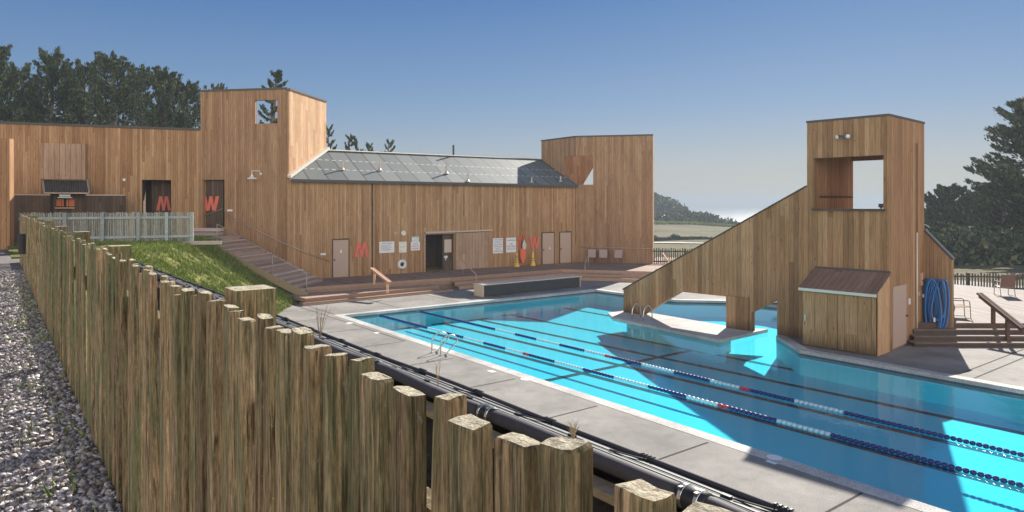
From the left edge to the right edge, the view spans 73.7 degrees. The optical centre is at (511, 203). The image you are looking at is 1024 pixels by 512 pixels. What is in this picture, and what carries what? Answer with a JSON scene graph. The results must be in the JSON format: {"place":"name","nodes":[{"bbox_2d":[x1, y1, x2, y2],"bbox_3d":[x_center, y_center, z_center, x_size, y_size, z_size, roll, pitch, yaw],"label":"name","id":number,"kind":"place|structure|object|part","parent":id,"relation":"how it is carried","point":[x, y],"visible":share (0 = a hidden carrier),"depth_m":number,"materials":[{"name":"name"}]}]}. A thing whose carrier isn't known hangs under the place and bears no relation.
{"place":"outdoors","nodes":[
{"label":"outdoors","id":0,"kind":"place"},
{"bbox_2d":[0,250,122,511],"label":"gravel path","id":1,"kind":"structure","parent":0,"point":[7,262],"depth_m":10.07,"materials":[{"name":"grey gravel"}]},
{"bbox_2d":[0,138,13,249],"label":"timber wall","id":2,"kind":"structure","parent":1,"relation":"on","point":[6,192],"depth_m":28.26,"materials":[{"name":"brown wood"}]},
{"bbox_2d":[0,279,111,511],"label":"weeds","id":3,"kind":"object","parent":1,"relation":"on","point":[50,420],"visible":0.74,"depth_m":6.74,"materials":[{"name":"green plant"}]},
{"bbox_2d":[14,179,125,241],"bbox_3d":[-22.645,0.388,35.100,5.000,3.324,0.945,0,0,-21],"label":"ticket kiosk","id":4,"kind":"object","parent":1,"relation":"on","point":[49,201],"visible":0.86,"depth_m":35.02,"materials":[{"name":"wood"}]},
{"bbox_2d":[58,194,71,197],"bbox_3d":[-22.746,-0.383,34.733,0.625,0.181,0.050,0,0,-21],"label":"kiosk sign","id":5,"kind":"object","parent":4,"relation":"hanging from","point":[64,195],"visible":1,"depth_m":34.71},
{"bbox_2d":[19,212,221,244],"bbox_3d":[-17.464,1.320,30.446,8.348,1.920,0.356,0,0,-19],"label":"slat fence","id":6,"kind":"object","parent":1,"relation":"on","point":[64,219],"visible":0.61,"depth_m":30.66,"materials":[{"name":"grey wood"}]},
{"bbox_2d":[20,214,732,511],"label":"stake fence","id":7,"kind":"object","parent":1,"relation":"on","point":[260,410],"visible":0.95,"depth_m":2.13,"materials":[{"name":"brown wood"}]},
{"bbox_2d":[16,234,25,253],"bbox_3d":[-12.715,1.045,17.750,0.277,0.525,0.277,0,0,0],"label":"hanging bin","id":8,"kind":"object","parent":7,"relation":"hanging from","point":[21,239],"visible":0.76,"depth_m":17.65,"materials":[{"name":"black plastic"}]},
{"bbox_2d":[7,235,298,313],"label":"grass bank","id":9,"kind":"structure","parent":0,"point":[13,251],"depth_m":29.07,"materials":[{"name":"plant"}]},
{"bbox_2d":[136,263,773,511],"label":"solar mat","id":10,"kind":"object","parent":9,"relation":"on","point":[724,496],"visible":0.24,"depth_m":5.74,"materials":[{"name":"black rubber"}]},
{"bbox_2d":[316,307,329,337],"bbox_3d":[-2.659,1.657,9.570,0.133,0.489,0.240,0,0,35],"label":"dry weed","id":11,"kind":"object","parent":10,"relation":"on","point":[317,317],"visible":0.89,"depth_m":9.56,"materials":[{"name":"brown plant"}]},
{"bbox_2d":[433,359,442,385],"bbox_3d":[-0.765,1.749,7.081,0.079,0.303,0.085,0,0,34],"label":"dry weed","id":12,"kind":"object","parent":10,"relation":"on","point":[436,372],"visible":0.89,"depth_m":7.07,"materials":[{"name":"beige plant"}]},
{"bbox_2d":[136,261,795,511],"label":"header hose","id":13,"kind":"object","parent":10,"relation":"on","point":[768,505],"visible":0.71,"depth_m":5.66,"materials":[{"name":"black plastic"}]},
{"bbox_2d":[565,421,578,438],"bbox_3d":[0.476,1.788,5.357,0.124,0.207,0.099,0,0,0],"label":"dry weed","id":14,"kind":"object","parent":10,"relation":"on","point":[573,431],"visible":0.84,"depth_m":5.36,"materials":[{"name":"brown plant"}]},
{"bbox_2d":[140,271,683,511],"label":"soil strip","id":15,"kind":"object","parent":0,"point":[599,505],"visible":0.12,"depth_m":5.94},
{"bbox_2d":[157,281,676,511],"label":"kerb board","id":16,"kind":"object","parent":15,"relation":"on","point":[604,490],"visible":0.03,"depth_m":4.74,"materials":[{"name":"brown wood"}]},
{"bbox_2d":[140,266,747,511],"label":"manifold pipe","id":17,"kind":"object","parent":16,"relation":"on","point":[687,494],"visible":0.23,"depth_m":5.39,"materials":[{"name":"black plastic"}]},
{"bbox_2d":[0,0,1023,204],"label":"sky","id":18,"kind":"structure","parent":0,"point":[726,92],"materials":[{"name":"blue"}]},
{"bbox_2d":[277,280,1023,511],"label":"pool deck","id":19,"kind":"structure","parent":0,"point":[789,487],"depth_m":17.27,"materials":[{"name":"concrete"}]},
{"bbox_2d":[188,228,322,294],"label":"timber stairs","id":20,"kind":"structure","parent":19,"relation":"on","point":[285,281],"depth_m":35.00,"materials":[{"name":"brown wood"}]},
{"bbox_2d":[217,224,306,291],"bbox_3d":[-12.491,2.727,34.051,4.912,3.446,0.047,0,0,10],"label":"stair handrail","id":21,"kind":"object","parent":20,"relation":"attached to","point":[272,256],"visible":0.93,"depth_m":33.93,"materials":[{"name":"wood"}]},
{"bbox_2d":[0,87,653,278],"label":"bathhouse","id":22,"kind":"structure","parent":19,"relation":"on","point":[308,191],"depth_m":39.18,"materials":[{"name":"brown wood"}]},
{"bbox_2d":[156,196,170,210],"bbox_3d":[-19.289,-0.014,37.807,0.742,0.797,0.045,0,0,-21],"label":"wall letter","id":23,"kind":"object","parent":22,"relation":"attached to","point":[161,202],"depth_m":37.78,"materials":[{"name":"red paint"}]},
{"bbox_2d":[205,196,219,210],"bbox_3d":[-16.651,-0.015,37.767,1.022,0.798,0.045,0,0,10],"label":"wall letter","id":24,"kind":"object","parent":22,"relation":"attached to","point":[211,203],"depth_m":37.74,"materials":[{"name":"red paint"}]},
{"bbox_2d":[247,170,261,178],"bbox_3d":[-13.918,-1.568,36.775,0.495,0.480,0.749,0,0,19],"label":"gooseneck lamp","id":25,"kind":"object","parent":22,"relation":"attached to","point":[252,176],"visible":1,"depth_m":36.60,"materials":[{"name":"white metal"}]},
{"bbox_2d":[226,215,328,260],"bbox_3d":[-12.822,1.914,37.184,5.492,2.584,1.148,0,0,-8],"label":"wall handrail","id":26,"kind":"object","parent":22,"relation":"attached to","point":[276,239],"depth_m":37.08,"materials":[{"name":"metal"}]},
{"bbox_2d":[332,238,348,277],"bbox_3d":[-9.644,3.051,38.466,1.006,2.199,0.110,0,0,-35],"label":"door","id":27,"kind":"structure","parent":22,"relation":"in","point":[340,247],"depth_m":38.46,"materials":[{"name":"beige wood"}]},
{"bbox_2d":[354,242,368,256],"bbox_3d":[-8.635,2.642,39.189,0.907,0.842,0.045,0,0,-35],"label":"wall letter","id":28,"kind":"object","parent":22,"relation":"attached to","point":[359,249],"depth_m":39.16,"materials":[{"name":"red paint"}]},
{"bbox_2d":[379,241,393,252],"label":"wall sign","id":29,"kind":"object","parent":22,"relation":"attached to","point":[386,247],"visible":1,"depth_m":40.08,"materials":[{"name":"grey"}]},
{"bbox_2d":[397,260,406,268],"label":"life ring","id":30,"kind":"object","parent":22,"relation":"attached to","point":[400,265],"visible":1,"depth_m":40.51,"materials":[{"name":"white plastic"}]},
{"bbox_2d":[399,242,406,252],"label":"wall sign","id":31,"kind":"object","parent":22,"relation":"attached to","point":[402,247],"visible":1,"depth_m":40.67,"materials":[{"name":"grey"}]},
{"bbox_2d":[411,242,419,250],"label":"wall sign","id":32,"kind":"object","parent":22,"relation":"attached to","point":[415,245],"visible":1,"depth_m":41.16,"materials":[{"name":"white"}]},
{"bbox_2d":[412,237,418,241],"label":"wall sign","id":33,"kind":"object","parent":22,"relation":"attached to","point":[415,239],"visible":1,"depth_m":41.16,"materials":[{"name":"grey"}]},
{"bbox_2d":[455,232,487,269],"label":"sliding door","id":34,"kind":"structure","parent":22,"relation":"in","point":[470,248],"depth_m":43.33,"materials":[{"name":"brown wood"}]},
{"bbox_2d":[493,238,502,253],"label":"wall sign","id":35,"kind":"object","parent":22,"relation":"attached to","point":[497,245],"visible":1,"depth_m":44.58,"materials":[{"name":"grey"}]},
{"bbox_2d":[506,238,515,252],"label":"wall sign","id":36,"kind":"object","parent":22,"relation":"attached to","point":[510,244],"visible":1,"depth_m":45.17,"materials":[{"name":"grey"}]},
{"bbox_2d":[518,234,525,248],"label":"throw rope","id":37,"kind":"object","parent":22,"relation":"hanging from","point":[521,239],"visible":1,"depth_m":45.56,"materials":[{"name":"fabric"}]},
{"bbox_2d":[522,239,525,248],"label":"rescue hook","id":38,"kind":"object","parent":22,"relation":"hanging from","point":[523,245],"visible":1,"depth_m":45.62,"materials":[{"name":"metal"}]},
{"bbox_2d":[518,249,525,263],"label":"rescue tube","id":39,"kind":"object","parent":38,"relation":"hanging from","point":[522,255],"visible":0.96,"depth_m":45.57,"materials":[{"name":"red plastic"}]},
{"bbox_2d":[529,236,539,248],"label":"wall letter","id":40,"kind":"object","parent":22,"relation":"attached to","point":[534,242],"depth_m":46.28,"materials":[{"name":"red paint"}]},
{"bbox_2d":[542,232,554,263],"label":"door","id":41,"kind":"structure","parent":22,"relation":"in","point":[548,238],"depth_m":47.00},
{"bbox_2d":[559,231,571,262],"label":"door","id":42,"kind":"structure","parent":22,"relation":"in","point":[565,238],"depth_m":47.86,"materials":[{"name":"brown wood"}]},
{"bbox_2d":[578,247,651,248],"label":"wall handrail","id":43,"kind":"object","parent":22,"relation":"attached to","point":[602,247],"depth_m":47.98,"materials":[{"name":"wood"}]},
{"bbox_2d":[290,284,452,305],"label":"platform steps","id":44,"kind":"structure","parent":19,"relation":"on","point":[318,298],"depth_m":34.15,"materials":[{"name":"brown wood"}]},
{"bbox_2d":[370,267,391,292],"bbox_3d":[-6.644,3.875,34.539,0.195,1.130,2.269,0,0,-35],"label":"timber handrail","id":45,"kind":"object","parent":44,"relation":"on","point":[380,275],"visible":1,"depth_m":34.53,"materials":[{"name":"brown wood"}]},
{"bbox_2d":[430,332,457,355],"bbox_3d":[-2.151,4.437,21.705,0.696,0.655,0.629,0,0,-38],"label":"pool ladder","id":46,"kind":"object","parent":19,"relation":"on","point":[441,344],"visible":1,"depth_m":21.71,"materials":[{"name":"metal"}]},
{"bbox_2d":[307,269,652,292],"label":"deck steps","id":47,"kind":"structure","parent":19,"relation":"on","point":[594,275],"depth_m":40.26,"materials":[{"name":"brown wood"}]},
{"bbox_2d":[286,257,674,293],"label":"timber deck","id":48,"kind":"structure","parent":19,"relation":"on","point":[487,271],"depth_m":41.81,"materials":[{"name":"brown wood"}]},
{"bbox_2d":[514,253,519,266],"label":"floor cone","id":49,"kind":"object","parent":48,"relation":"on","point":[516,262],"visible":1,"depth_m":44.95,"materials":[{"name":"yellow plastic"}]},
{"bbox_2d":[530,252,535,265],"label":"floor cone","id":50,"kind":"object","parent":48,"relation":"on","point":[532,261],"visible":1,"depth_m":45.71,"materials":[{"name":"yellow plastic"}]},
{"bbox_2d":[587,249,595,263],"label":"patio chair","id":51,"kind":"object","parent":48,"relation":"on","point":[591,253],"visible":0.78,"depth_m":47.74,"materials":[{"name":"beige fabric"}]},
{"bbox_2d":[598,249,607,263],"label":"patio chair","id":52,"kind":"object","parent":48,"relation":"on","point":[603,253],"visible":1,"depth_m":47.56,"materials":[{"name":"white plastic"}]},
{"bbox_2d":[614,249,622,263],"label":"patio chair","id":53,"kind":"object","parent":48,"relation":"on","point":[618,253],"visible":1,"depth_m":47.34,"materials":[{"name":"white plastic"}]},
{"bbox_2d":[653,248,691,263],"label":"meadow fence","id":54,"kind":"object","parent":48,"relation":"on","point":[667,251],"visible":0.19,"depth_m":47.36,"materials":[{"name":"grey wood"}]},
{"bbox_2d":[473,275,581,296],"bbox_3d":[0.984,4.430,37.158,6.977,0.640,0.880,0,0,-38],"label":"cover bench","id":55,"kind":"object","parent":19,"relation":"on","point":[491,288],"visible":1,"depth_m":36.55,"materials":[{"name":"grey concrete"}]},
{"bbox_2d":[374,332,776,463],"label":"depth markers","id":56,"kind":"object","parent":19,"relation":"on","point":[495,371],"visible":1,"depth_m":12.62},
{"bbox_2d":[301,294,1023,511],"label":"slab joints","id":57,"kind":"object","parent":19,"relation":"on","point":[844,502],"visible":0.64,"depth_m":18.92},
{"bbox_2d":[335,289,1023,511],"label":"pool coping","id":58,"kind":"object","parent":19,"relation":"on","point":[863,487],"visible":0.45,"depth_m":18.32,"materials":[{"name":"white concrete"}]},
{"bbox_2d":[766,455,781,459],"bbox_3d":[4.908,4.744,12.768,0.280,0.009,0.280,0,0,0],"label":"skimmer lid","id":59,"kind":"object","parent":58,"relation":"on","point":[774,457],"visible":1,"depth_m":12.76,"materials":[{"name":"white plastic"}]},
{"bbox_2d":[622,113,955,350],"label":"slide tower","id":60,"kind":"structure","parent":19,"relation":"on","point":[777,252],"depth_m":23.95,"materials":[{"name":"brown wood"}]},
{"bbox_2d":[835,133,849,138],"bbox_3d":[11.108,-2.267,22.865,0.275,0.201,0.505,0,0,-42],"label":"flood light","id":61,"kind":"object","parent":60,"relation":"attached to","point":[844,135],"visible":1,"depth_m":22.91,"materials":[{"name":"white metal"}]},
{"bbox_2d":[892,284,907,347],"bbox_3d":[12.820,3.694,22.515,1.217,1.991,0.100,0,0,-42],"label":"door","id":62,"kind":"structure","parent":60,"relation":"in","point":[899,293],"depth_m":22.50,"materials":[{"name":"wood"}]},
{"bbox_2d":[916,143,919,327],"bbox_3d":[14.122,1.324,23.692,0.425,6.852,0.100,0,0,-42],"label":"conduit","id":63,"kind":"object","parent":60,"relation":"attached to","point":[917,293],"visible":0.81,"depth_m":23.56,"materials":[{"name":"metal"}]},
{"bbox_2d":[920,272,922,285],"bbox_3d":[14.352,2.638,23.927,0.180,0.440,0.060,0,0,-42],"label":"hose bracket","id":64,"kind":"object","parent":60,"relation":"attached to","point":[921,278],"visible":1,"depth_m":23.87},
{"bbox_2d":[922,278,949,327],"bbox_3d":[14.740,3.610,23.779,0.400,2.012,0.830,0,0,-42],"label":"hose coil","id":65,"kind":"object","parent":64,"relation":"hanging from","point":[934,283],"visible":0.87,"depth_m":23.77,"materials":[{"name":"blue plastic"}]},
{"bbox_2d":[798,266,890,355],"bbox_3d":[10.882,3.458,22.383,1.248,2.585,2.460,0,0,-42],"label":"storage cabinet","id":66,"kind":"object","parent":19,"relation":"on","point":[846,309],"visible":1,"depth_m":21.95,"materials":[{"name":"brown wood"}]},
{"bbox_3d":[10.126,3.785,22.482,0.100,1.830,1.140,0,0,-42],"label":"door","id":67,"kind":"part","parent":66,"relation":"part of","materials":[{"name":"wood"}]},
{"bbox_3d":[10.915,3.785,21.632,0.045,1.830,1.140,0,0,-42],"label":"door","id":68,"kind":"part","parent":66,"relation":"part of","materials":[{"name":"brown wood"}]},
{"bbox_2d":[908,323,1023,346],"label":"deck steps","id":69,"kind":"structure","parent":19,"relation":"on","point":[964,335],"depth_m":23.04,"materials":[{"name":"brown wood"}]},
{"bbox_2d":[976,293,1023,340],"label":"timber handrail","id":70,"kind":"object","parent":69,"relation":"on","point":[1006,316],"visible":1,"depth_m":23.11,"materials":[{"name":"brown wood"}]},
{"bbox_2d":[654,242,696,242],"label":"track","id":71,"kind":"structure","parent":0,"point":[675,242],"depth_m":111.48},
{"bbox_2d":[608,311,767,342],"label":"pool island","id":72,"kind":"structure","parent":0,"point":[717,333],"depth_m":26.41,"materials":[{"name":"grey concrete"}]},
{"bbox_2d":[631,303,652,320],"bbox_3d":[5.333,4.420,28.000,0.593,0.620,0.694,0,0,-35],"label":"pool ladder","id":73,"kind":"object","parent":72,"relation":"on","point":[640,311],"visible":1,"depth_m":27.90,"materials":[{"name":"metal"}]},
{"bbox_2d":[358,294,1023,511],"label":"pool basin","id":74,"kind":"object","parent":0,"point":[940,489],"visible":0.47,"depth_m":19.52,"materials":[{"name":"paint"}]},
{"bbox_2d":[627,324,730,354],"bbox_3d":[6.318,5.210,27.273,1.024,0.680,5.033,0,0,-37],"label":"pool island footing","id":75,"kind":"object","parent":74,"relation":"on","point":[692,343],"visible":0.57,"depth_m":26.38,"materials":[{"name":"paint"}]},
{"bbox_2d":[351,292,1023,399],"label":"pool tile band","id":76,"kind":"object","parent":74,"relation":"attached to","point":[933,380],"visible":0.41,"depth_m":21.99,"materials":[{"name":"blue"}]},
{"bbox_2d":[400,308,1023,492],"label":"lane markings","id":77,"kind":"object","parent":74,"relation":"on","point":[950,471],"visible":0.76,"depth_m":19.95,"materials":[{"name":"blue paint"}]},
{"bbox_2d":[682,205,925,221],"bbox_3d":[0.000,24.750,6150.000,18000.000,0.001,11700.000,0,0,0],"label":"sea","id":78,"kind":"structure","parent":0,"point":[739,213],"depth_m":2930.21,"materials":[{"name":"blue liquid"}]},
{"bbox_2d":[654,220,1023,285],"bbox_3d":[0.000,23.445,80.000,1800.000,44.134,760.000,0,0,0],"label":"terrain","id":79,"kind":"structure","parent":0,"point":[681,230],"depth_m":106.67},
{"bbox_2d":[0,43,31,121],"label":"cypress tree","id":80,"kind":"object","parent":79,"relation":"on","point":[12,106],"visible":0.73,"depth_m":61.79,"materials":[{"name":"green plant"}]},
{"bbox_2d":[2,61,59,121],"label":"cypress tree","id":81,"kind":"object","parent":79,"relation":"on","point":[12,68],"visible":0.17,"depth_m":73.64,"materials":[{"name":"green plant"}]},
{"bbox_2d":[6,45,90,123],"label":"cypress tree","id":82,"kind":"object","parent":79,"relation":"on","point":[52,80],"visible":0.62,"depth_m":65.64,"materials":[{"name":"green plant"}]},
{"bbox_2d":[43,58,110,124],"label":"cypress tree","id":83,"kind":"object","parent":79,"relation":"on","point":[85,69],"visible":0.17,"depth_m":69.22,"materials":[{"name":"green plant"}]},
{"bbox_2d":[64,50,153,125],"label":"cypress tree","id":84,"kind":"object","parent":79,"relation":"on","point":[115,69],"visible":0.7,"depth_m":64.29,"materials":[{"name":"green plant"}]},
{"bbox_2d":[114,64,171,125],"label":"cypress tree","id":85,"kind":"object","parent":79,"relation":"on","point":[141,72],"visible":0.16,"depth_m":70.78,"materials":[{"name":"green plant"}]},
{"bbox_2d":[128,65,199,130],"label":"cypress tree","id":86,"kind":"object","parent":79,"relation":"on","point":[164,92],"visible":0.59,"depth_m":63.35,"materials":[{"name":"green plant"}]},
{"bbox_2d":[162,79,206,129],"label":"cypress tree","id":87,"kind":"object","parent":79,"relation":"on","point":[192,90],"visible":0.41,"depth_m":65.43,"materials":[{"name":"green plant"}]},
{"bbox_2d":[198,83,218,126],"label":"cypress tree","id":88,"kind":"object","parent":79,"relation":"on","point":[212,86],"visible":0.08,"depth_m":84.14,"materials":[{"name":"green plant"}]},
{"bbox_2d":[218,83,227,88],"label":"cypress tree","id":89,"kind":"object","parent":79,"relation":"on","point":[222,86],"visible":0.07,"depth_m":88.76,"materials":[{"name":"green plant"}]},
{"bbox_2d":[258,69,287,123],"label":"cypress tree","id":90,"kind":"object","parent":79,"relation":"on","point":[277,75],"visible":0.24,"depth_m":57.87,"materials":[{"name":"green plant"}]},
{"bbox_2d":[326,124,336,149],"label":"cypress tree","id":91,"kind":"object","parent":79,"relation":"on","point":[328,136],"visible":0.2,"depth_m":77.37,"materials":[{"name":"green plant"}]},
{"bbox_2d":[344,133,356,150],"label":"cypress tree","id":92,"kind":"object","parent":79,"relation":"on","point":[350,138],"visible":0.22,"depth_m":83.82,"materials":[{"name":"green plant"}]},
{"bbox_2d":[351,135,363,150],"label":"cypress tree","id":93,"kind":"object","parent":79,"relation":"on","point":[356,146],"visible":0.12,"depth_m":86.42,"materials":[{"name":"green plant"}]},
{"bbox_2d":[366,142,375,151],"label":"cypress tree","id":94,"kind":"object","parent":79,"relation":"on","point":[369,147],"visible":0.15,"depth_m":91.35,"materials":[{"name":"green plant"}]},
{"bbox_2d":[380,139,395,151],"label":"cypress tree","id":95,"kind":"object","parent":79,"relation":"on","point":[390,144],"visible":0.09,"depth_m":89.97,"materials":[{"name":"green plant"}]},
{"bbox_2d":[654,192,688,214],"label":"wood","id":96,"kind":"object","parent":79,"relation":"on","point":[662,203],"visible":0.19,"depth_m":286.69,"materials":[{"name":"green plant"}]},
{"bbox_2d":[654,234,712,240],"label":"scrub","id":97,"kind":"object","parent":79,"relation":"on","point":[673,237],"visible":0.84,"depth_m":126.13,"materials":[{"name":"green plant"}]},
{"bbox_2d":[654,220,734,226],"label":"scrub","id":98,"kind":"object","parent":79,"relation":"on","point":[694,223],"visible":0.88,"depth_m":219.48,"materials":[{"name":"green plant"}]},
{"bbox_2d":[654,209,739,224],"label":"wood","id":99,"kind":"object","parent":79,"relation":"on","point":[684,215],"visible":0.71,"depth_m":228.48,"materials":[{"name":"green plant"}]},
{"bbox_2d":[924,183,976,228],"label":"cypress tree","id":100,"kind":"object","parent":79,"relation":"on","point":[944,205],"visible":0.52,"depth_m":69.54,"materials":[{"name":"green plant"}]},
{"bbox_2d":[924,220,1023,265],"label":"thicket","id":101,"kind":"object","parent":79,"relation":"on","point":[983,246],"visible":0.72,"depth_m":56.10,"materials":[{"name":"green plant"}]},
{"bbox_2d":[959,189,1001,225],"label":"cypress tree","id":102,"kind":"object","parent":79,"relation":"on","point":[968,191],"visible":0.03,"depth_m":75.86,"materials":[{"name":"green plant"}]},
{"bbox_2d":[954,272,1023,288],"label":"meadow fence","id":103,"kind":"object","parent":79,"relation":"on","point":[967,276],"visible":0.29,"depth_m":38.15,"materials":[{"name":"brown wood"}]},
{"bbox_2d":[956,182,1023,232],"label":"cypress tree","id":104,"kind":"object","parent":79,"relation":"on","point":[987,213],"visible":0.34,"depth_m":66.26,"materials":[{"name":"green plant"}]},
{"bbox_2d":[963,97,1023,216],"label":"cypress tree","id":105,"kind":"object","parent":79,"relation":"on","point":[1006,173],"visible":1,"depth_m":57.92,"materials":[{"name":"green plant"}]},
{"bbox_2d":[919,284,1023,324],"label":"sun deck","id":106,"kind":"structure","parent":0,"point":[1011,305],"depth_m":28.38,"materials":[{"name":"white concrete"}]},
{"bbox_2d":[954,298,970,318],"bbox_3d":[16.316,3.663,25.009,0.698,0.981,0.608,0,0,15],"label":"patio chair","id":107,"kind":"object","parent":106,"relation":"on","point":[960,305],"visible":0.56,"depth_m":24.83,"materials":[{"name":"white metal"}]},
{"bbox_2d":[994,275,1016,295],"bbox_3d":[22.294,3.663,30.866,0.608,0.981,0.698,0,0,10],"label":"patio chair","id":108,"kind":"object","parent":106,"relation":"on","point":[1008,281],"visible":1,"depth_m":30.63,"materials":[{"name":"brown fabric"}]},
{"label":"pool water","id":109,"kind":"structure","parent":0,"visible":0},
{"bbox_2d":[376,314,1023,487],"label":"lane rope","id":110,"kind":"object","parent":109,"relation":"on","point":[919,458],"visible":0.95,"depth_m":15.52,"materials":[{"name":"plastic"}]},
{"bbox_2d":[416,310,1023,456],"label":"lane rope","id":111,"kind":"object","parent":109,"relation":"on","point":[961,440],"visible":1,"depth_m":17.24,"materials":[{"name":"plastic"}]}
]}

